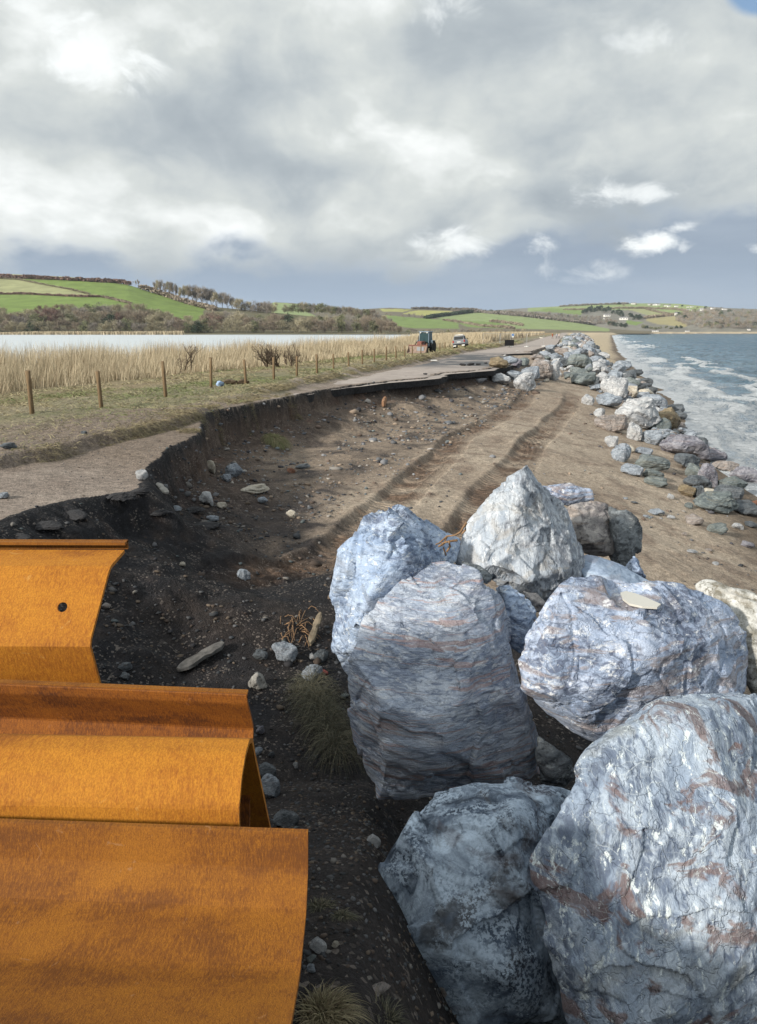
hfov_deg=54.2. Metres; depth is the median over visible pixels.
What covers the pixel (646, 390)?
boulder
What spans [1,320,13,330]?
tree
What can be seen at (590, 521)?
boulder
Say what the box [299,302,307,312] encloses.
tree
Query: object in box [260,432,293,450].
grass tussock
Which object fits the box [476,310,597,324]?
hedge
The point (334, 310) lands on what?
tree
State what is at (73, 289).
hedge
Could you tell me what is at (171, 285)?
tree
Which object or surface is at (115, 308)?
tree
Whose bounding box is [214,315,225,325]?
tree
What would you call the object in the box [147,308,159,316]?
tree
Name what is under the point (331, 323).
tree
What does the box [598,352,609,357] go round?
boulder
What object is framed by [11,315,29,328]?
tree
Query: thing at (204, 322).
tree
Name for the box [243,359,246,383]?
fence post
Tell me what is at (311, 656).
stone
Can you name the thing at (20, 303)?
hills
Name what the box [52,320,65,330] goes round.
tree
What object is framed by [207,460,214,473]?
stone
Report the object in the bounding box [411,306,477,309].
hedge
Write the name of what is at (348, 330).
tree
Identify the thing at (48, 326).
tree
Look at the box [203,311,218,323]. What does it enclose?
tree
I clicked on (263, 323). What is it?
tree
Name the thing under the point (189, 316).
tree
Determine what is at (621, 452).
boulder
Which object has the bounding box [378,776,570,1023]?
boulder
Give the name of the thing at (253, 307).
tree
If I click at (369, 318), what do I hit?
tree
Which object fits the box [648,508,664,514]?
beach stone
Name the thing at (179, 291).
tree
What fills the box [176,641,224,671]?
driftwood log
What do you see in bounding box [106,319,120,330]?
tree
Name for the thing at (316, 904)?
grass tussock
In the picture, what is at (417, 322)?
hills
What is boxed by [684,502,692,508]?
beach stone
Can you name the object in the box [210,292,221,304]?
tree
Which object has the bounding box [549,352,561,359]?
boulder
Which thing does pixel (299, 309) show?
tree
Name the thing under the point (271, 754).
stone
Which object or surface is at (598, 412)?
boulder
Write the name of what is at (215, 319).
tree
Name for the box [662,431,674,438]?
boulder
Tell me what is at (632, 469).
boulder
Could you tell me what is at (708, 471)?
boulder
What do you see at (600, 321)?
woodland
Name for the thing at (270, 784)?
stone
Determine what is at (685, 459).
boulder
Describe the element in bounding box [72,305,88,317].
tree
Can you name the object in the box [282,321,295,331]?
tree
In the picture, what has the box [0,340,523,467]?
grass
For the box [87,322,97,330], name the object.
tree
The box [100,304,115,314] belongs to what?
tree
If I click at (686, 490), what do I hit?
boulder
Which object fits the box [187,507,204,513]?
tarmac fragment
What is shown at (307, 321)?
tree
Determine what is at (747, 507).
boulder
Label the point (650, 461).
boulder
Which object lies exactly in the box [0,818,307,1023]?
sheet pile
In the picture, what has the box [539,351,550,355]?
boulder
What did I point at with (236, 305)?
tree
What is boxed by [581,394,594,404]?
boulder
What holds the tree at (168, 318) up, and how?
on the hills at (20, 303)
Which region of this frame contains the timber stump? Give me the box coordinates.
[382,396,386,406]
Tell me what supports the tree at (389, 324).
on the hills at (20, 303)
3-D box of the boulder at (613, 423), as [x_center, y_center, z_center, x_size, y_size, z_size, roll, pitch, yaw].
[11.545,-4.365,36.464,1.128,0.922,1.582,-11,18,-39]
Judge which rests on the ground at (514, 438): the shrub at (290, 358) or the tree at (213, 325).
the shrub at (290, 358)
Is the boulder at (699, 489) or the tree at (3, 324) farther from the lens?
the tree at (3, 324)
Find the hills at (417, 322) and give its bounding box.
[260,302,650,333]
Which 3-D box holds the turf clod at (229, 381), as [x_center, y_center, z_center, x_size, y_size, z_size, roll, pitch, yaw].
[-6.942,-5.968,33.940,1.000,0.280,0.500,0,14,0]
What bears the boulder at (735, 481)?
on the ground at (514, 438)
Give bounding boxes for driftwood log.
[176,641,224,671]
[308,612,321,645]
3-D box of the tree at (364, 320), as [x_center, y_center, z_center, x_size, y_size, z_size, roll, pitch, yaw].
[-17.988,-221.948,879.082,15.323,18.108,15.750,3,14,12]
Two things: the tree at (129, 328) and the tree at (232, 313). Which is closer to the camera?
the tree at (129, 328)
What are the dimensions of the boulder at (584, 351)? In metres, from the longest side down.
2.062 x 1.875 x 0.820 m
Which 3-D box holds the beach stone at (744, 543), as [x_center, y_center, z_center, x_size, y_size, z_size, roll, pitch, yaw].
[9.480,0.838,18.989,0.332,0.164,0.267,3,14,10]
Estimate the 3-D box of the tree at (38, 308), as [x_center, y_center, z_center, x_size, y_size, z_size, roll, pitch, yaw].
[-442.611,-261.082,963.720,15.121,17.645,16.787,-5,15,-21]
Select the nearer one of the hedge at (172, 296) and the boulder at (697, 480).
the boulder at (697, 480)
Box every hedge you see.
[0,273,132,284]
[0,277,90,293]
[0,292,100,296]
[100,295,132,303]
[137,284,217,310]
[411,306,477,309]
[423,310,473,318]
[442,319,515,328]
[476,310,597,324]
[489,319,523,325]
[559,302,628,306]
[563,307,614,309]
[613,306,689,311]
[643,313,673,318]
[646,308,668,313]
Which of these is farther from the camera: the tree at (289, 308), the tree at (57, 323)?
the tree at (289, 308)
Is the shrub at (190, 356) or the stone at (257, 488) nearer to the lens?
the stone at (257, 488)
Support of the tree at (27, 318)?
on the hills at (20, 303)
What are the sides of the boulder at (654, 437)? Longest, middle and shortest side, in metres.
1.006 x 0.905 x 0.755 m
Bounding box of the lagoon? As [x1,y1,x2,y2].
[0,334,409,362]
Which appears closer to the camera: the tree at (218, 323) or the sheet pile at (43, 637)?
the sheet pile at (43, 637)
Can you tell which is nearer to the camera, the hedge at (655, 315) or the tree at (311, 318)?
the tree at (311, 318)
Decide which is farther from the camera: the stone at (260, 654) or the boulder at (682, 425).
the boulder at (682, 425)
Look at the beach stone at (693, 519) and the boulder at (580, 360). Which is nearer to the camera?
the beach stone at (693, 519)
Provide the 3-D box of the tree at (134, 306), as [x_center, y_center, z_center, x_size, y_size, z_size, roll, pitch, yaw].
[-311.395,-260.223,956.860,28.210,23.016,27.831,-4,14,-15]
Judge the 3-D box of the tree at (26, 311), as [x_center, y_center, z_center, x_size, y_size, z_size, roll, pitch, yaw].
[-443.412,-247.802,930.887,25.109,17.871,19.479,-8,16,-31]
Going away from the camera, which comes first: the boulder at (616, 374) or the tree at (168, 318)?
the boulder at (616, 374)
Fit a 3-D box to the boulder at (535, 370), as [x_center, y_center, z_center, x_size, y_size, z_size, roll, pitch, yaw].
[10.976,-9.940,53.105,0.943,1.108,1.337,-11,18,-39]
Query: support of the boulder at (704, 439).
on the rubble
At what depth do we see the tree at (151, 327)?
867.09 m
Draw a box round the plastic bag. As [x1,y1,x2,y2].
[216,381,223,385]
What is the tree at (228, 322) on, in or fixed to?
on the hills at (20, 303)
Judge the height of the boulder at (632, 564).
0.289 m
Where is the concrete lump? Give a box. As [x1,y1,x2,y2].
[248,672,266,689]
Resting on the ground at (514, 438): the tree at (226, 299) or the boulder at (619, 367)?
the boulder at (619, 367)
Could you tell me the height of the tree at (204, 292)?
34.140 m
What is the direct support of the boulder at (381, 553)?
on the ground at (514, 438)
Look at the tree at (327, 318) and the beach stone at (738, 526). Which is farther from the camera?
the tree at (327, 318)
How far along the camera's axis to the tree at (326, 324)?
872.48 m
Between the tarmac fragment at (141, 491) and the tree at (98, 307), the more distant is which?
the tree at (98, 307)
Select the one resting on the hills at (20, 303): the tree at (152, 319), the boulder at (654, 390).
the tree at (152, 319)
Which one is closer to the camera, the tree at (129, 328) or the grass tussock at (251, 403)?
the grass tussock at (251, 403)
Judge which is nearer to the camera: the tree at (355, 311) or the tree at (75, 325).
the tree at (75, 325)
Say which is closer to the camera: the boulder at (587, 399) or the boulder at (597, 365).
the boulder at (587, 399)
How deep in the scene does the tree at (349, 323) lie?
943.76 m
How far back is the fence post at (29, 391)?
19.53 m
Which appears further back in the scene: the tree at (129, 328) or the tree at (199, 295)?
the tree at (199, 295)
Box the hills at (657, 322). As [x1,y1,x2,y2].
[498,303,756,331]
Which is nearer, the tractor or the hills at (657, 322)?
the tractor
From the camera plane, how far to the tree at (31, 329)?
867.36 m
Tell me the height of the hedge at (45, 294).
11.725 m
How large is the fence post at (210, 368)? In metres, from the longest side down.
1.574 x 0.126 x 0.126 m
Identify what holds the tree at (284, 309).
on the hills at (20, 303)
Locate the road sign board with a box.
[505,340,513,346]
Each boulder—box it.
[329,504,460,674]
[347,561,539,800]
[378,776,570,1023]
[455,465,584,602]
[462,561,492,583]
[489,356,508,367]
[491,373,510,382]
[496,585,536,653]
[503,356,517,363]
[505,370,521,379]
[510,357,521,367]
[513,372,535,391]
[518,575,747,741]
[520,357,529,366]
[521,366,539,378]
[523,591,544,611]
[529,692,756,1023]
[530,354,544,359]
[530,358,552,378]
[535,736,573,787]
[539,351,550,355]
[543,483,593,505]
[545,345,555,349]
[545,349,554,353]
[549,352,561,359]
[549,360,559,380]
[554,348,568,356]
[559,357,567,366]
[566,501,613,556]
[567,354,592,370]
[570,367,581,371]
[570,369,596,385]
[575,349,587,353]
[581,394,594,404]
[582,555,647,582]
[589,356,602,362]
[590,384,599,389]
[593,361,605,372]
[593,408,604,416]
[594,414,627,431]
[596,392,622,406]
[597,371,608,382]
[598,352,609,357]
[600,377,628,397]
[601,366,611,373]
[604,435,618,446]
[608,371,620,377]
[608,506,642,565]
[611,443,631,461]
[612,364,626,371]
[615,360,631,368]
[615,397,660,428]
[620,463,643,476]
[623,373,635,378]
[625,370,636,377]
[625,556,645,578]
[627,422,641,440]
[628,377,640,386]
[628,386,637,396]
[632,369,643,375]
[634,454,670,470]
[635,447,652,453]
[638,383,647,389]
[639,378,652,383]
[639,389,653,393]
[641,394,667,407]
[641,430,663,444]
[642,469,664,476]
[644,476,667,487]
[646,387,657,393]
[647,417,671,429]
[658,407,680,429]
[659,434,709,459]
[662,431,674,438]
[667,404,684,411]
[674,453,700,467]
[676,410,686,418]
[678,422,685,427]
[678,484,695,496]
[683,475,711,488]
[684,431,696,435]
[685,463,699,475]
[692,485,704,496]
[693,491,739,513]
[695,579,756,693]
[698,463,717,487]
[699,437,707,444]
[707,448,727,460]
[712,460,739,471]
[714,484,743,499]
[717,476,747,488]
[729,466,756,482]
[734,499,756,516]
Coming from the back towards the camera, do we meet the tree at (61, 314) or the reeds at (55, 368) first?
the tree at (61, 314)
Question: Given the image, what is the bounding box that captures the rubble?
[538,333,710,447]
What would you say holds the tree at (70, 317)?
on the hills at (20, 303)
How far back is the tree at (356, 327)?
876.41 m
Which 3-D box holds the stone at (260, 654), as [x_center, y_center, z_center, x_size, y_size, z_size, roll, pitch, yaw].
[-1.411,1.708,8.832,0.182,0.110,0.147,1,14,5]
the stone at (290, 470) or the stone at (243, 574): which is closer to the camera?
the stone at (243, 574)
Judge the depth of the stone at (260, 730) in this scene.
7.29 m
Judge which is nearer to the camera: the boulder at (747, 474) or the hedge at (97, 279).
the boulder at (747, 474)
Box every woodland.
[450,308,550,316]
[514,311,617,325]
[674,308,756,327]
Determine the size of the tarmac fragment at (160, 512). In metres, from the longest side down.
0.346 x 0.242 x 0.090 m
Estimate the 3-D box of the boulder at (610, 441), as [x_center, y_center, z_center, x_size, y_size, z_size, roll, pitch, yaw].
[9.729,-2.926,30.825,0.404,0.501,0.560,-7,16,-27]
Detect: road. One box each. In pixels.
[267,346,545,402]
[516,333,566,345]
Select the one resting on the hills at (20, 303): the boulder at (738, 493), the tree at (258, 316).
the tree at (258, 316)
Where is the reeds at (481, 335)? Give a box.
[409,331,544,341]
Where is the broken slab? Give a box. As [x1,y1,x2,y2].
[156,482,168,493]
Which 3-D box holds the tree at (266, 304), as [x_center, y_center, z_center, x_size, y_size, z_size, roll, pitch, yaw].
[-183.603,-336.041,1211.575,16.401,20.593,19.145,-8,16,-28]
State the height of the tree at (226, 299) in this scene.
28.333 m
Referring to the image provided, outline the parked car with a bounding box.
[452,334,467,347]
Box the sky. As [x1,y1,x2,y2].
[0,0,756,309]
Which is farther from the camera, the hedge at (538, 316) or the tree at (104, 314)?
the hedge at (538, 316)
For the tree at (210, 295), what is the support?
on the hills at (20, 303)
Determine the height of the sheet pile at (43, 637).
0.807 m
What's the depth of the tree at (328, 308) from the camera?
1199.33 m
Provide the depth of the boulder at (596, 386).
54.65 m
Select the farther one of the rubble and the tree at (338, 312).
the tree at (338, 312)
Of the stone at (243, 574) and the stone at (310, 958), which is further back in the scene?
the stone at (243, 574)
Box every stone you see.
[0,442,16,448]
[0,492,9,498]
[102,603,110,608]
[118,662,132,670]
[119,672,129,679]
[135,469,148,479]
[174,505,181,510]
[199,491,212,505]
[206,515,218,520]
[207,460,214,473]
[217,502,226,508]
[222,474,230,481]
[225,463,242,476]
[237,569,250,580]
[241,484,269,493]
[252,649,267,659]
[255,747,262,754]
[256,725,264,734]
[257,497,267,502]
[258,762,275,776]
[261,773,279,797]
[268,751,274,757]
[271,641,297,660]
[272,809,298,826]
[286,510,295,517]
[287,467,294,472]
[295,463,309,468]
[301,664,322,679]
[306,954,316,962]
[306,963,315,972]
[309,653,313,659]
[309,937,326,953]
[313,649,328,663]
[332,941,338,947]
[367,834,380,847]
[372,981,390,996]
[439,987,446,997]
[620,591,660,608]
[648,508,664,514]
[667,493,673,498]
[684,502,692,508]
[685,513,703,524]
[687,549,697,552]
[707,522,727,534]
[732,523,743,529]
[740,540,754,547]
[744,521,756,527]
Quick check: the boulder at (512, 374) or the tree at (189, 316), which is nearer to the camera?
the boulder at (512, 374)
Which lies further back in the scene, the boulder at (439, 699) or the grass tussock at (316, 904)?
the boulder at (439, 699)
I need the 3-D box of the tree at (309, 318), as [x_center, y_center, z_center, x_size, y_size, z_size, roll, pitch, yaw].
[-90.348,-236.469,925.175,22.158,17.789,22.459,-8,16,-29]
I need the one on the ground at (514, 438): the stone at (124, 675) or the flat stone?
the stone at (124, 675)
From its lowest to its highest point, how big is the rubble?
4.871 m
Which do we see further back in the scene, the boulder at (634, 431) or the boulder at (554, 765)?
the boulder at (634, 431)
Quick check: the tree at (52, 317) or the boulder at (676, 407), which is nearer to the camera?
the boulder at (676, 407)
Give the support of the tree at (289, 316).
on the hills at (20, 303)
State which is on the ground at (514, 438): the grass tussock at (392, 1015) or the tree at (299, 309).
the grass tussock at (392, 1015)
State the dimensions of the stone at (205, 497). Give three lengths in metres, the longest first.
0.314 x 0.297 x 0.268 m
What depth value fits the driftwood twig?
6.15 m
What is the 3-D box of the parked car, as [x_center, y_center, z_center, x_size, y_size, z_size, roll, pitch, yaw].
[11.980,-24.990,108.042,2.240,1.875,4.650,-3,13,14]
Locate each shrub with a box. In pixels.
[175,341,204,372]
[252,342,280,366]
[280,343,301,366]
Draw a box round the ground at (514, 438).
[0,332,756,1023]
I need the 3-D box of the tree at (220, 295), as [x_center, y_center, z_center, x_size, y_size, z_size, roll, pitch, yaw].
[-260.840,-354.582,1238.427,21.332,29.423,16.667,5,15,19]
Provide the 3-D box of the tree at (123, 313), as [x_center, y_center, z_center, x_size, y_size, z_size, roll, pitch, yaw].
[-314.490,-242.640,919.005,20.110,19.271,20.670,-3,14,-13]
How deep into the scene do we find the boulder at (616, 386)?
52.28 m
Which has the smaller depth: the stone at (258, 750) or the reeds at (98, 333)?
the stone at (258, 750)
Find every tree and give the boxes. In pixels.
[0,310,6,324]
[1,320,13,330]
[2,312,16,324]
[4,321,23,331]
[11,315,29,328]
[14,312,23,323]
[15,308,36,318]
[19,322,28,331]
[21,313,32,324]
[25,320,38,331]
[26,313,46,325]
[30,321,46,331]
[34,305,41,314]
[37,308,54,323]
[41,320,56,330]
[47,309,60,322]
[51,304,58,314]
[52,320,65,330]
[56,312,65,323]
[57,304,65,312]
[62,319,71,331]
[64,303,74,313]
[64,313,77,323]
[71,321,80,329]
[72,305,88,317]
[72,309,83,322]
[78,320,89,331]
[79,311,91,323]
[83,304,96,313]
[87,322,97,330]
[88,312,101,322]
[93,302,103,310]
[94,309,108,323]
[95,320,110,330]
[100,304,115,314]
[101,312,115,325]
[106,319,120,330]
[110,303,125,315]
[113,311,122,322]
[113,320,127,331]
[117,309,132,322]
[120,317,132,331]
[123,303,134,310]
[126,311,143,322]
[129,303,147,319]
[130,323,140,330]
[136,309,154,324]
[137,322,148,330]
[144,314,158,324]
[144,321,157,331]
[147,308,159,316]
[154,311,169,321]
[155,320,167,331]
[158,279,162,290]
[162,282,166,291]
[163,319,178,331]
[164,316,175,328]
[168,282,173,292]
[171,318,185,330]
[173,283,177,293]
[177,286,182,297]
[182,322,192,331]
[183,315,193,322]
[185,284,197,299]
[190,321,202,332]
[196,286,207,301]
[197,317,212,332]
[198,314,211,326]
[200,288,213,303]
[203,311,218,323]
[205,313,222,326]
[206,288,214,304]
[207,319,217,331]
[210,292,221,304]
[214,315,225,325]
[216,322,226,331]
[218,292,226,308]
[221,311,236,326]
[222,294,231,307]
[222,318,237,331]
[228,313,246,326]
[230,299,240,309]
[230,320,245,332]
[235,298,246,310]
[238,317,251,326]
[243,301,251,309]
[243,322,253,331]
[247,319,259,332]
[250,300,260,312]
[254,302,262,311]
[254,314,266,320]
[258,321,269,332]
[259,317,269,327]
[261,301,271,312]
[265,319,278,330]
[267,313,279,329]
[268,303,277,311]
[275,320,288,330]
[279,313,295,327]
[281,304,291,311]
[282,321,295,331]
[287,304,295,310]
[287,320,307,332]
[293,303,302,312]
[297,316,312,327]
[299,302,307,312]
[300,319,313,332]
[303,303,312,312]
[305,315,319,328]
[308,304,315,312]
[309,318,321,332]
[313,303,322,313]
[318,321,329,332]
[320,302,327,313]
[323,314,337,327]
[324,318,338,332]
[325,305,333,312]
[330,306,340,314]
[331,314,346,325]
[334,320,346,332]
[335,306,342,314]
[342,306,349,315]
[343,312,356,327]
[344,321,352,332]
[349,322,360,332]
[351,308,360,315]
[358,318,368,332]
[359,315,374,329]
[363,309,371,315]
[367,320,379,332]
[375,320,387,332]
[383,321,395,332]
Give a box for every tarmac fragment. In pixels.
[15,533,30,538]
[35,520,63,530]
[67,509,87,520]
[106,492,136,501]
[130,488,151,494]
[149,509,169,515]
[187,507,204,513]
[193,521,221,529]
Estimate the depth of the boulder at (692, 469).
27.36 m
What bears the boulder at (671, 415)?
on the ground at (514, 438)
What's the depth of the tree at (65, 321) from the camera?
869.97 m
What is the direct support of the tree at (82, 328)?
on the hills at (20, 303)
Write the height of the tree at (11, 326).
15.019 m
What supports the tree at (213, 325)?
on the hills at (20, 303)
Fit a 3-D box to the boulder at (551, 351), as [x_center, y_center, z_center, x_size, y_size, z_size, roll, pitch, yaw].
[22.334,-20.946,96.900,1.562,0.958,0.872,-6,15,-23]
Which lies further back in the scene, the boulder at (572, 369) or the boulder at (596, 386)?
the boulder at (572, 369)
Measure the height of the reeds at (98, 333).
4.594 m
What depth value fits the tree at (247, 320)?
914.97 m
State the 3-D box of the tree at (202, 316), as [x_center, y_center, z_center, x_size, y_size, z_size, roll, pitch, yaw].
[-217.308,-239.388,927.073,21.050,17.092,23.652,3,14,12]
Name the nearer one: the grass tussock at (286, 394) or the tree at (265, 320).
the grass tussock at (286, 394)
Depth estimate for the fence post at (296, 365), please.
39.03 m
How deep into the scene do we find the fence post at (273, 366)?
36.50 m
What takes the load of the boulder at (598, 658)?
on the ground at (514, 438)
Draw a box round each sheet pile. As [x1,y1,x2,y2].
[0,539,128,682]
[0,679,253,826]
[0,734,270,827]
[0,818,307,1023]
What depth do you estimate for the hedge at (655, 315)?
2622.10 m
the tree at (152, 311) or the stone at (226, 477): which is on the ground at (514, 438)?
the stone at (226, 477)
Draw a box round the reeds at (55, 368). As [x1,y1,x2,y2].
[0,331,498,394]
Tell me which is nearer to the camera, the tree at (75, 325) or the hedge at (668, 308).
the tree at (75, 325)
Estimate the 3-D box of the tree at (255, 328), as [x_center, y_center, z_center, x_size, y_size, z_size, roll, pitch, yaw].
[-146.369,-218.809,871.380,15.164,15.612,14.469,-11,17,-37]
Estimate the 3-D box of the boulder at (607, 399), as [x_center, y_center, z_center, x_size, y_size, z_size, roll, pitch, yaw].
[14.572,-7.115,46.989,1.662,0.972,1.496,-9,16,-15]
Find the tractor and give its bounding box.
[406,331,435,352]
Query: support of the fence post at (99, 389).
on the ground at (514, 438)
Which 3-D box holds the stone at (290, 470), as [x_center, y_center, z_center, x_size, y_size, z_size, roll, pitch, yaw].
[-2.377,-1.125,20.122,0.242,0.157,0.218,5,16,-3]
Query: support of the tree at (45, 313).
on the hills at (20, 303)
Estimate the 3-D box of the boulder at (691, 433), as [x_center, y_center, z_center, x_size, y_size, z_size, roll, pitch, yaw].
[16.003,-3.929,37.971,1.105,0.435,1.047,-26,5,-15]
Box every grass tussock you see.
[179,427,201,433]
[207,405,225,445]
[243,400,257,428]
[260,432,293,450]
[278,662,367,781]
[283,392,301,419]
[294,978,376,1023]
[307,895,338,912]
[328,906,363,924]
[369,987,415,1023]
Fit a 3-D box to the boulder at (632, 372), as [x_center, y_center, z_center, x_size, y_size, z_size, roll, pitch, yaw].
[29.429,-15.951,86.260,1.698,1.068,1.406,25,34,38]
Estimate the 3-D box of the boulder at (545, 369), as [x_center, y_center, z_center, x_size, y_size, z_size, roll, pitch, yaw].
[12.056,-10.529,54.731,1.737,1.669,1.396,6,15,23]
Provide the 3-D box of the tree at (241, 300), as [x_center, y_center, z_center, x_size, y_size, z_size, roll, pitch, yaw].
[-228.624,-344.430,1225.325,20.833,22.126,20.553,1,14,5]
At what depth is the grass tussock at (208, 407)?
22.08 m
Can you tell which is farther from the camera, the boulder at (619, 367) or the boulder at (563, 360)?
the boulder at (619, 367)
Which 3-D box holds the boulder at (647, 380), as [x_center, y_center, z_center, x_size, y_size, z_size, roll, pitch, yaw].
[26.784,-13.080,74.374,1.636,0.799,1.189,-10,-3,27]
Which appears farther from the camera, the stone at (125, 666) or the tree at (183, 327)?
the tree at (183, 327)
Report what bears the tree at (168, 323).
on the hills at (20, 303)
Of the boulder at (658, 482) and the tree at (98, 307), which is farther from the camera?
the tree at (98, 307)
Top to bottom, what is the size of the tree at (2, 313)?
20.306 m
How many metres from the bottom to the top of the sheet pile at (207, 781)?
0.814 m
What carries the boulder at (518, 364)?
on the ground at (514, 438)
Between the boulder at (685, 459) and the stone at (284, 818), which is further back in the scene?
the boulder at (685, 459)
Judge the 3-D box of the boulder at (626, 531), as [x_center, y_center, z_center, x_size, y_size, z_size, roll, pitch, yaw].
[2.858,0.294,8.626,0.398,0.718,0.574,0,14,0]
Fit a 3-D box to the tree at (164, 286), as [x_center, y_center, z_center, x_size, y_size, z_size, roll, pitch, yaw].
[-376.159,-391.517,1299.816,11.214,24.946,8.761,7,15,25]
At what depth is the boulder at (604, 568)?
7.15 m
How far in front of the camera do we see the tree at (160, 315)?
914.68 m
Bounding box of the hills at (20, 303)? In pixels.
[0,274,411,334]
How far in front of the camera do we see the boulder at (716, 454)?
33.60 m
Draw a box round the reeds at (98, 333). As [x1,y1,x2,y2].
[0,331,183,334]
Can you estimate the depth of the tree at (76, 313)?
916.04 m
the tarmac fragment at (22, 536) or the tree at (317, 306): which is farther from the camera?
the tree at (317, 306)
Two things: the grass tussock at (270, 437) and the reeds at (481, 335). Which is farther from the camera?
the reeds at (481, 335)
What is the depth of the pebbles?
9.29 m
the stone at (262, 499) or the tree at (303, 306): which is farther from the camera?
the tree at (303, 306)
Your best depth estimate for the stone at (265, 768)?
6.62 m
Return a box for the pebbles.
[0,367,755,1023]
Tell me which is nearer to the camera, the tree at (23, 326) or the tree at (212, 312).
the tree at (23, 326)
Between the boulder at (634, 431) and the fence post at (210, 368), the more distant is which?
the boulder at (634, 431)
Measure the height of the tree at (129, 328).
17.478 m
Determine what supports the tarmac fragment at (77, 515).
on the ground at (514, 438)
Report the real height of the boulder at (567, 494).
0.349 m
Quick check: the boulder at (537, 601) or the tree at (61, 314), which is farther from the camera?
the tree at (61, 314)
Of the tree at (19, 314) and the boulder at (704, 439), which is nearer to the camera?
the boulder at (704, 439)
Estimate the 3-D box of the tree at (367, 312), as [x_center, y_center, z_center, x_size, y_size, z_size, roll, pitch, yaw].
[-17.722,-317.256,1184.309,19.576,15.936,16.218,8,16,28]
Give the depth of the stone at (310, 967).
2.76 m
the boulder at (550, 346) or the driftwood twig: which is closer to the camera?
the driftwood twig
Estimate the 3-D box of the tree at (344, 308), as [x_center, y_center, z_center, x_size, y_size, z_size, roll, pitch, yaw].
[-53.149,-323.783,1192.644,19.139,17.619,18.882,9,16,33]
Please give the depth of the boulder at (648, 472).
24.95 m
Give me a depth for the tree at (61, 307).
999.37 m
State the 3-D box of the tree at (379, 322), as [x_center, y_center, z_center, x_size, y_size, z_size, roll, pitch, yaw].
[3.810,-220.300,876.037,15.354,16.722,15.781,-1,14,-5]
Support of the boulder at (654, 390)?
on the ground at (514, 438)
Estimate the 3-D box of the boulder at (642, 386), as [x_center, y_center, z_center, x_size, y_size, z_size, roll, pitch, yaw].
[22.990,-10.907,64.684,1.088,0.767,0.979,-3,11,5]
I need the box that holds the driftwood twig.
[435,522,466,555]
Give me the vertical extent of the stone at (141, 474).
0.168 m
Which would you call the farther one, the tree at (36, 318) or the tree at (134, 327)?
the tree at (36, 318)
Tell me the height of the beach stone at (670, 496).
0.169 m
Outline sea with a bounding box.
[612,334,756,495]
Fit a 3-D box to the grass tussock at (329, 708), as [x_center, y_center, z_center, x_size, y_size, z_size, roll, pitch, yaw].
[-0.576,2.467,7.801,1.386,1.202,2.545,-6,15,-23]
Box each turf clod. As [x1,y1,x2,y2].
[222,379,236,383]
[233,379,248,383]
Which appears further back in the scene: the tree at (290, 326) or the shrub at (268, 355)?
the tree at (290, 326)
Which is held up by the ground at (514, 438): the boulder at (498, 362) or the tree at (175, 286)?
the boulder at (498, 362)
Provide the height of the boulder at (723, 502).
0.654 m
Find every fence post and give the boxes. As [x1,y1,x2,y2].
[25,370,34,413]
[95,370,102,407]
[161,361,166,396]
[209,357,212,386]
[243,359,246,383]
[272,357,274,378]
[296,356,297,375]
[315,354,317,372]
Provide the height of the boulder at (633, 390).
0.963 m
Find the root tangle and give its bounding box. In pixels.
[280,606,321,645]
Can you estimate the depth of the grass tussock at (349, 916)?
3.20 m
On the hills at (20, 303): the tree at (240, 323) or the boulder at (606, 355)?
the tree at (240, 323)
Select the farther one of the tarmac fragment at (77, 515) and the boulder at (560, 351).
the boulder at (560, 351)
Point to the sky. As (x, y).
(360, 154)
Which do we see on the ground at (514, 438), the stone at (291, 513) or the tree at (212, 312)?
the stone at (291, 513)
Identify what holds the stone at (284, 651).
on the ground at (514, 438)
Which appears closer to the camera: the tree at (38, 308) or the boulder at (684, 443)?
the boulder at (684, 443)
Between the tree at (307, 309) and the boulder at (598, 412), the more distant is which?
the tree at (307, 309)
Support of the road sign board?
on the road at (452, 363)
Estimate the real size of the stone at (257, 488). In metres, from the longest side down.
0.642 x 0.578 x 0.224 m
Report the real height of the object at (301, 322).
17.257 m
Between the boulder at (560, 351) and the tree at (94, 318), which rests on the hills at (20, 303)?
the tree at (94, 318)
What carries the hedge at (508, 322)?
on the hills at (417, 322)
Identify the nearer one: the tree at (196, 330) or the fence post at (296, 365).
the fence post at (296, 365)
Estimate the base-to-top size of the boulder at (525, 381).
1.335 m
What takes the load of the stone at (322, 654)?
on the ground at (514, 438)
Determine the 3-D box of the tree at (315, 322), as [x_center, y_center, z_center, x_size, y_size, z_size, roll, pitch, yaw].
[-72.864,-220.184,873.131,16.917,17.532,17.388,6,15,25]
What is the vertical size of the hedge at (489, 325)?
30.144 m
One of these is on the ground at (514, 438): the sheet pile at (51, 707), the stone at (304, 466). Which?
the stone at (304, 466)
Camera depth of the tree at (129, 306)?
1011.99 m
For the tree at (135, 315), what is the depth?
911.21 m
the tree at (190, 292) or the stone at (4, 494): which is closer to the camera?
the stone at (4, 494)
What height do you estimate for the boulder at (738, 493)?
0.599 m
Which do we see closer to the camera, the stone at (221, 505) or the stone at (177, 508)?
the stone at (177, 508)
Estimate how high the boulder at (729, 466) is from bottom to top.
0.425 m
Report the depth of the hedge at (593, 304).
3468.79 m
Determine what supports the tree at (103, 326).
on the hills at (20, 303)
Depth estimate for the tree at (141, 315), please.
912.68 m
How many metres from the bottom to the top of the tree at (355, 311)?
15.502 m
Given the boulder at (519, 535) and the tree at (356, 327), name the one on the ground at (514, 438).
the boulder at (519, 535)
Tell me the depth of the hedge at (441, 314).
2304.64 m

